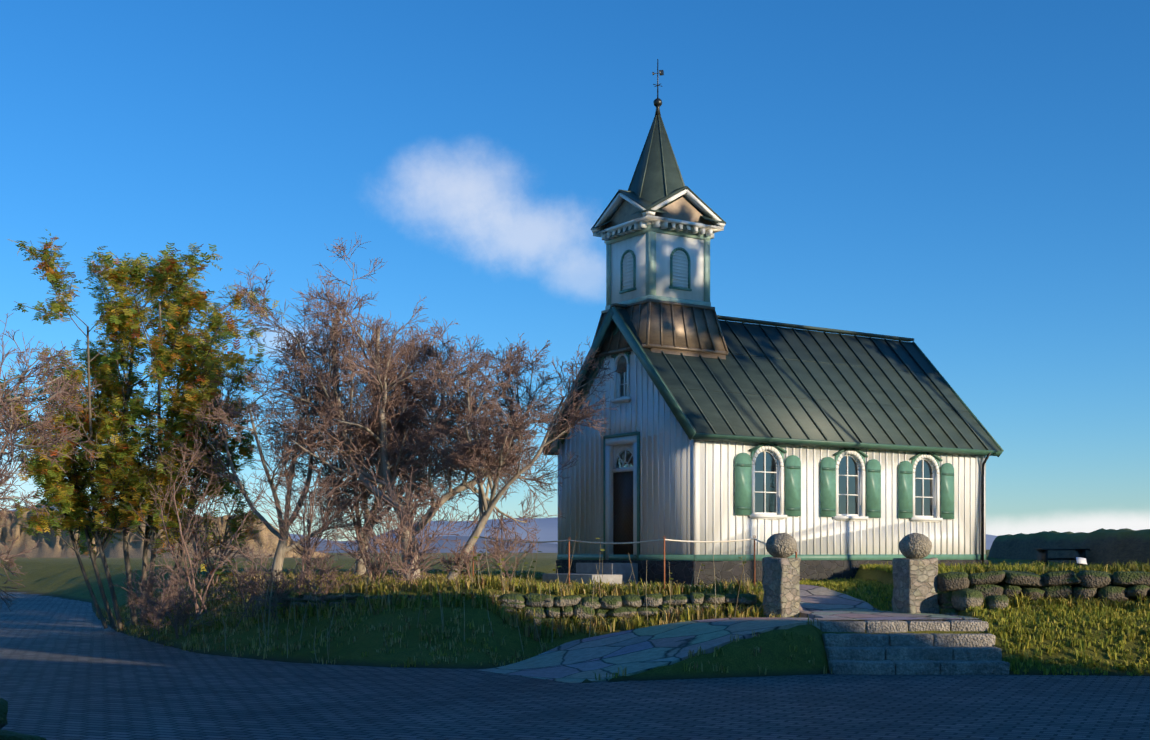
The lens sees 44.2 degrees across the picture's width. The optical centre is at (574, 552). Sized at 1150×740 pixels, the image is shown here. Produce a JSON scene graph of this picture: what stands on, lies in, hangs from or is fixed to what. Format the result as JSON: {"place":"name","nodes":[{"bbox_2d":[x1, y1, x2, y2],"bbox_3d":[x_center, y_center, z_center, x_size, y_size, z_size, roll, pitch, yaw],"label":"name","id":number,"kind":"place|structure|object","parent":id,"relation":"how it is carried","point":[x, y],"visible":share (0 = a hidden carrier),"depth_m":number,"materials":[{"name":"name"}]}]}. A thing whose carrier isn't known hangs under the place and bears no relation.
{"place":"outdoors","nodes":[
{"label":"outdoors","id":0,"kind":"place"},
{"bbox_2d":[295,536,557,552],"bbox_3d":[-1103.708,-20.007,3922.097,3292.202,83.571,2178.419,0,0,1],"label":"mountains","id":1,"kind":"structure","parent":0,"point":[547,547],"depth_m":3899.58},
{"bbox_2d":[10,505,996,549],"bbox_3d":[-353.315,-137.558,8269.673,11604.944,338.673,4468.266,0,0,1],"label":"mountains","id":2,"kind":"structure","parent":0,"point":[547,528],"depth_m":8543.68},
{"bbox_2d":[0,592,1149,739],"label":"plaza paving","id":3,"kind":"structure","parent":0,"point":[72,670],"depth_m":16.90,"materials":[{"name":"grey stone"}]},
{"bbox_2d":[0,550,1149,682],"bbox_3d":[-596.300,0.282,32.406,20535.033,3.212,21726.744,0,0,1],"label":"terrain","id":4,"kind":"structure","parent":0,"point":[63,578],"depth_m":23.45,"materials":[{"name":"green plant"}]},
{"bbox_2d":[0,698,45,739],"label":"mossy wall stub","id":5,"kind":"object","parent":4,"relation":"on","point":[7,735],"visible":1,"depth_m":11.98,"materials":[{"name":"green plant"}]},
{"bbox_2d":[0,313,101,610],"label":"birch tree","id":6,"kind":"object","parent":4,"relation":"on","point":[10,417],"visible":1,"depth_m":21.67,"materials":[{"name":"brown plant"}]},
{"bbox_2d":[0,229,284,628],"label":"rowan tree","id":7,"kind":"object","parent":4,"relation":"on","point":[108,475],"visible":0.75,"depth_m":31.33,"materials":[{"name":"green plant"}]},
{"bbox_2d":[110,565,180,627],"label":"birch bush","id":8,"kind":"object","parent":4,"relation":"on","point":[145,585],"visible":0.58,"depth_m":30.75,"materials":[{"name":"brown plant"}]},
{"bbox_2d":[121,561,185,635],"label":"birch bush","id":9,"kind":"object","parent":4,"relation":"on","point":[158,604],"visible":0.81,"depth_m":28.93,"materials":[{"name":"brown plant"}]},
{"bbox_2d":[0,508,325,557],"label":"almannagja cliff","id":10,"kind":"structure","parent":4,"relation":"on","point":[53,546],"depth_m":345.17,"materials":[{"name":"grey stone"}]},
{"bbox_2d":[132,553,230,638],"bbox_3d":[-7.564,0.838,27.352,1.261,1.673,1.577,0,0,27],"label":"birch bush","id":11,"kind":"object","parent":4,"relation":"on","point":[187,606],"visible":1,"depth_m":27.44,"materials":[{"name":"brown plant"}]},
{"bbox_2d":[102,429,282,620],"bbox_3d":[-7.952,-0.560,29.946,3.418,3.979,2.499,0,0,28],"label":"birch bush","id":12,"kind":"object","parent":4,"relation":"on","point":[195,560],"visible":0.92,"depth_m":29.48,"materials":[{"name":"brown plant"}]},
{"bbox_2d":[141,444,278,586],"bbox_3d":[-9.104,-0.943,34.153,3.398,3.645,5.195,0,0,-21],"label":"birch bush","id":13,"kind":"object","parent":4,"relation":"on","point":[224,541],"visible":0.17,"depth_m":33.91,"materials":[{"name":"brown plant"}]},
{"bbox_2d":[211,534,272,626],"bbox_3d":[-6.210,0.519,26.687,1.311,1.799,1.416,0,0,-29],"label":"birch bush","id":14,"kind":"object","parent":4,"relation":"on","point":[252,591],"visible":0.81,"depth_m":26.60,"materials":[{"name":"brown plant"}]},
{"bbox_2d":[138,326,382,581],"bbox_3d":[-6.943,-2.100,30.779,5.647,5.702,4.599,0,0,1],"label":"birch tree","id":15,"kind":"object","parent":4,"relation":"on","point":[282,548],"visible":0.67,"depth_m":30.71,"materials":[{"name":"brown plant"}]},
{"bbox_2d":[239,556,312,618],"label":"birch bush","id":16,"kind":"object","parent":4,"relation":"on","point":[280,590],"visible":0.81,"depth_m":25.74,"materials":[{"name":"brown plant"}]},
{"bbox_2d":[245,448,386,587],"bbox_3d":[-5.201,-0.659,28.093,2.469,2.810,2.126,0,0,11],"label":"birch bush","id":17,"kind":"object","parent":4,"relation":"on","point":[309,521],"visible":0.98,"depth_m":27.91,"materials":[{"name":"brown plant"}]},
{"bbox_2d":[286,545,371,611],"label":"birch bush","id":18,"kind":"object","parent":4,"relation":"on","point":[333,576],"visible":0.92,"depth_m":25.38,"materials":[{"name":"brown plant"}]},
{"bbox_2d":[329,510,409,583],"bbox_3d":[-3.807,-0.057,26.014,1.432,1.439,1.095,0,0,-19],"label":"birch bush","id":19,"kind":"object","parent":4,"relation":"on","point":[378,564],"visible":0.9,"depth_m":25.85,"materials":[{"name":"brown plant"}]},
{"bbox_2d":[281,391,461,577],"bbox_3d":[-4.505,-1.662,32.612,4.727,4.626,3.668,0,0,1],"label":"birch bush","id":20,"kind":"object","parent":4,"relation":"on","point":[372,536],"visible":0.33,"depth_m":32.37,"materials":[{"name":"brown plant"}]},
{"bbox_2d":[292,322,492,575],"bbox_3d":[-4.319,-2.524,35.138,4.364,6.482,5.595,0,0,26],"label":"birch tree","id":21,"kind":"object","parent":4,"relation":"on","point":[359,568],"visible":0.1,"depth_m":34.65,"materials":[{"name":"brown plant"}]},
{"bbox_2d":[216,232,577,579],"bbox_3d":[-3.861,-2.947,29.922,7.889,7.308,5.260,0,0,1],"label":"birch tree","id":22,"kind":"object","parent":4,"relation":"on","point":[387,429],"visible":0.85,"depth_m":29.66,"materials":[{"name":"brown plant"}]},
{"bbox_2d":[328,441,478,580],"bbox_3d":[-3.518,-0.683,27.386,2.932,2.904,2.232,0,0,24],"label":"birch bush","id":23,"kind":"object","parent":4,"relation":"on","point":[398,524],"visible":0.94,"depth_m":27.04,"materials":[{"name":"brown plant"}]},
{"bbox_2d":[372,528,438,589],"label":"birch bush","id":24,"kind":"object","parent":4,"relation":"on","point":[408,554],"visible":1,"depth_m":25.07,"materials":[{"name":"brown plant"}]},
{"bbox_2d":[438,537,490,585],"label":"birch bush","id":25,"kind":"object","parent":4,"relation":"on","point":[457,561],"visible":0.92,"depth_m":25.86,"materials":[{"name":"brown plant"}]},
{"bbox_2d":[196,526,746,661],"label":"weed stalks","id":26,"kind":"object","parent":4,"relation":"on","point":[425,601],"visible":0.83,"depth_m":24.30,"materials":[{"name":"brown plant"}]},
{"bbox_2d":[213,571,765,640],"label":"tall grass","id":27,"kind":"structure","parent":4,"relation":"on","point":[399,602],"depth_m":24.46,"materials":[{"name":"green plant"}]},
{"bbox_2d":[468,528,538,582],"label":"birch bush","id":28,"kind":"object","parent":4,"relation":"on","point":[497,551],"visible":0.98,"depth_m":27.04,"materials":[{"name":"brown plant"}]},
{"bbox_2d":[264,590,761,624],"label":"dry stone wall","id":29,"kind":"structure","parent":4,"relation":"on","point":[616,603],"depth_m":24.11,"materials":[{"name":"grey stone"}]},
{"bbox_2d":[415,336,624,582],"bbox_3d":[-1.077,-1.745,28.506,4.205,4.960,4.443,0,0,1],"label":"leaning birch tree","id":30,"kind":"object","parent":4,"relation":"on","point":[477,449],"visible":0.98,"depth_m":27.78,"materials":[{"name":"brown plant"}]},
{"bbox_2d":[543,563,637,584],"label":"entrance steps","id":31,"kind":"structure","parent":4,"relation":"on","point":[617,573],"depth_m":31.13,"materials":[{"name":"grey concrete"}]},
{"bbox_2d":[472,535,797,588],"bbox_3d":[0.453,0.326,27.779,8.196,1.528,2.044,0,0,36],"label":"rope fence","id":32,"kind":"object","parent":4,"relation":"on","point":[663,539],"visible":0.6,"depth_m":26.81,"materials":[{"name":"metal"}]},
{"bbox_2d":[496,563,956,610],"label":"churchyard grass","id":33,"kind":"structure","parent":4,"relation":"on","point":[848,585],"depth_m":27.27,"materials":[{"name":"green plant"}]},
{"bbox_2d":[558,189,985,559],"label":"white trim","id":34,"kind":"structure","parent":4,"relation":"on","point":[644,221],"depth_m":31.83,"materials":[{"name":"white wood"}]},
{"bbox_2d":[590,115,728,372],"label":"steeple roof","id":35,"kind":"structure","parent":34,"relation":"on","point":[669,327],"depth_m":31.86,"materials":[{"name":"green metal"}]},
{"bbox_2d":[611,232,703,303],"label":"bell tower","id":36,"kind":"structure","parent":35,"relation":"on","point":[667,245],"depth_m":31.89,"materials":[{"name":"white wood"}]},
{"bbox_2d":[652,59,663,117],"bbox_3d":[1.903,-10.625,32.524,0.207,1.370,0.611,0,0,11],"label":"weather vane","id":37,"kind":"object","parent":35,"relation":"on","point":[657,102],"visible":0.94,"depth_m":32.46,"materials":[{"name":"black metal"}]},
{"bbox_2d":[556,560,987,585],"bbox_3d":[4.821,0.556,34.431,9.163,0.780,5.420,0,0,-33],"label":"foundation","id":38,"kind":"object","parent":4,"relation":"on","point":[684,571],"visible":0.21,"depth_m":30.84,"materials":[{"name":"grey stone"}]},
{"bbox_2d":[762,533,800,617],"bbox_3d":[3.459,0.534,23.749,0.529,1.726,0.526,0,0,-42],"label":"gate post","id":39,"kind":"object","parent":4,"relation":"on","point":[780,577],"visible":0.81,"depth_m":23.58,"materials":[{"name":"stone"}]},
{"bbox_2d":[820,620,1009,674],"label":"stone stairs","id":40,"kind":"structure","parent":4,"relation":"on","point":[894,650],"depth_m":20.99,"materials":[{"name":"grey stone"}]},
{"bbox_2d":[892,533,939,613],"bbox_3d":[5.701,0.534,23.729,0.648,1.730,0.549,0,0,-23],"label":"gate post","id":41,"kind":"object","parent":4,"relation":"on","point":[915,580],"visible":0.81,"depth_m":23.53,"materials":[{"name":"stone"}]},
{"bbox_2d":[941,588,1008,614],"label":"loose boulders","id":42,"kind":"object","parent":4,"relation":"on","point":[963,599],"visible":0.67,"depth_m":23.08,"materials":[{"name":"stone"}]},
{"bbox_2d":[937,570,1149,608],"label":"stone retaining wall","id":43,"kind":"structure","parent":4,"relation":"on","point":[1119,586],"depth_m":23.36,"materials":[{"name":"grey stone"}]},
{"bbox_2d":[963,559,1149,610],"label":"wall top grass","id":44,"kind":"structure","parent":4,"relation":"on","point":[1065,602],"depth_m":23.29,"materials":[{"name":"green plant"}]},
{"bbox_2d":[1033,549,1089,564],"bbox_3d":[12.581,0.150,36.657,1.500,0.495,0.380,0,0,-21],"label":"bench by turf wall","id":45,"kind":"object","parent":4,"relation":"on","point":[1042,555],"visible":0.69,"depth_m":36.54,"materials":[{"name":"brown wood"}]},
{"bbox_2d":[988,528,1149,565],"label":"turf wall","id":46,"kind":"structure","parent":4,"relation":"on","point":[1111,546],"depth_m":38.31,"materials":[{"name":"green plant"}]},
{"bbox_2d":[1074,556,1087,568],"bbox_3d":[8.809,0.280,24.671,0.235,0.425,0.100,0,0,-9],"label":"sign","id":47,"kind":"object","parent":4,"relation":"on","point":[1081,560],"visible":0.79,"depth_m":24.66,"materials":[{"name":"grey metal"}]},
{"bbox_2d":[0,0,1149,540],"label":"sky","id":48,"kind":"structure","parent":0,"point":[967,180],"materials":[{"name":"blue"}]},
{"bbox_2d":[480,617,819,682],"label":"flagstone path","id":49,"kind":"structure","parent":0,"point":[637,651],"depth_m":21.50,"materials":[{"name":"grey stone"}]},
{"bbox_2d":[559,351,980,554],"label":"church walls","id":50,"kind":"structure","parent":0,"point":[832,450],"depth_m":31.68,"materials":[{"name":"white wood"}]},
{"bbox_2d":[613,471,632,554],"bbox_3d":[1.129,-0.822,31.994,0.105,2.000,0.948,0,0,-33],"label":"door","id":51,"kind":"structure","parent":50,"relation":"in","point":[622,507],"depth_m":32.10,"materials":[{"name":"black wood"}]},
{"bbox_2d":[557,224,985,560],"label":"trim","id":52,"kind":"structure","parent":50,"relation":"attached to","point":[743,483],"depth_m":31.84,"materials":[{"name":"wood"}]},
{"bbox_2d":[542,303,1003,456],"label":"roof","id":53,"kind":"structure","parent":50,"relation":"on","point":[772,383],"depth_m":32.99,"materials":[{"name":"green metal"}]},
{"bbox_2d":[616,372,931,515],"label":"windows","id":54,"kind":"structure","parent":50,"relation":"in","point":[771,487],"depth_m":32.21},
{"bbox_2d":[981,453,990,562],"bbox_3d":[10.007,-0.906,34.485,0.064,3.069,0.283,0,0,-33],"label":"downspout","id":55,"kind":"object","parent":50,"relation":"attached to","point":[982,510],"visible":0.79,"depth_m":34.55,"materials":[{"name":"metal"}]},
{"bbox_2d":[588,584,981,620],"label":"church flagstone path","id":56,"kind":"structure","parent":0,"point":[819,603],"depth_m":24.69,"materials":[{"name":"grey stone"}]},
{"bbox_2d":[872,560,1149,675],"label":"lawn grass","id":57,"kind":"structure","parent":0,"point":[1108,616],"depth_m":21.61,"materials":[{"name":"green plant"}]}
]}

